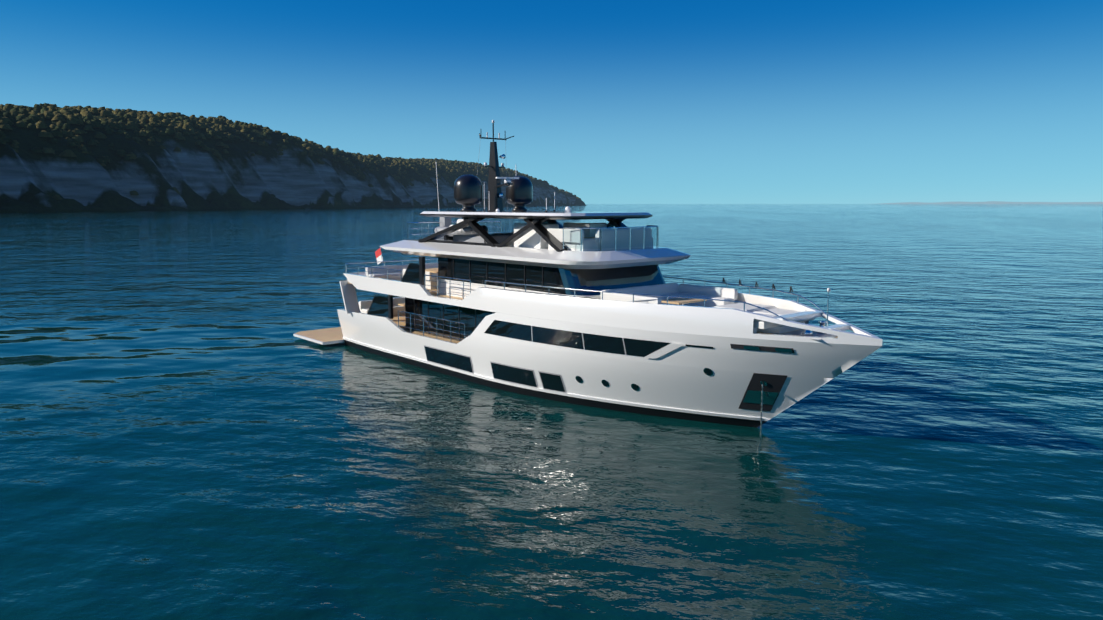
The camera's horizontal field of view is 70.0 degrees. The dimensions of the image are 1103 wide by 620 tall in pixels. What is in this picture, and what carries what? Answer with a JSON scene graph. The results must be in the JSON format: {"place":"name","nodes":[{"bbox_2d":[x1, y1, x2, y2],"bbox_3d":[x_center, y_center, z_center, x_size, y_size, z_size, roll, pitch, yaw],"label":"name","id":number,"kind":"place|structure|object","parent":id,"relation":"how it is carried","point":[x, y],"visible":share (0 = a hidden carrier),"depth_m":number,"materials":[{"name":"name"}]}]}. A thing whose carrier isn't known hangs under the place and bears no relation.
{"place":"outdoors","nodes":[
{"label":"outdoors","id":0,"kind":"place"},
{"bbox_2d":[0,103,586,212],"bbox_3d":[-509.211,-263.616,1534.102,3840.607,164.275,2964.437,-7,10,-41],"label":"headland terrain","id":1,"kind":"structure","parent":0,"point":[55,158],"depth_m":1000.42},
{"bbox_2d":[0,204,1102,619],"bbox_3d":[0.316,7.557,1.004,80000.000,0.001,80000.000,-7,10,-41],"label":"sea water","id":2,"kind":"structure","parent":0,"point":[192,426],"depth_m":24.95,"materials":[{"name":"blue liquid"}]},
{"bbox_2d":[293,120,881,437],"bbox_3d":[-0.947,-2.506,35.309,8.800,12.170,32.599,-7,10,-41],"label":"yacht","id":3,"kind":"object","parent":2,"relation":"on","point":[545,304],"visible":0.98,"depth_m":30.03,"materials":[{"name":"white"}]},
{"bbox_2d":[0,0,1102,203],"label":"sky","id":4,"kind":"structure","parent":0,"point":[600,101],"materials":[{"name":"blue"}]},
{"bbox_2d":[881,201,1102,203],"bbox_3d":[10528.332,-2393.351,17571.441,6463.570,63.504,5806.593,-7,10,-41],"label":"coast hills","id":5,"kind":"structure","parent":0,"point":[995,202],"depth_m":17071.27,"materials":[{"name":"grey"}]}
]}

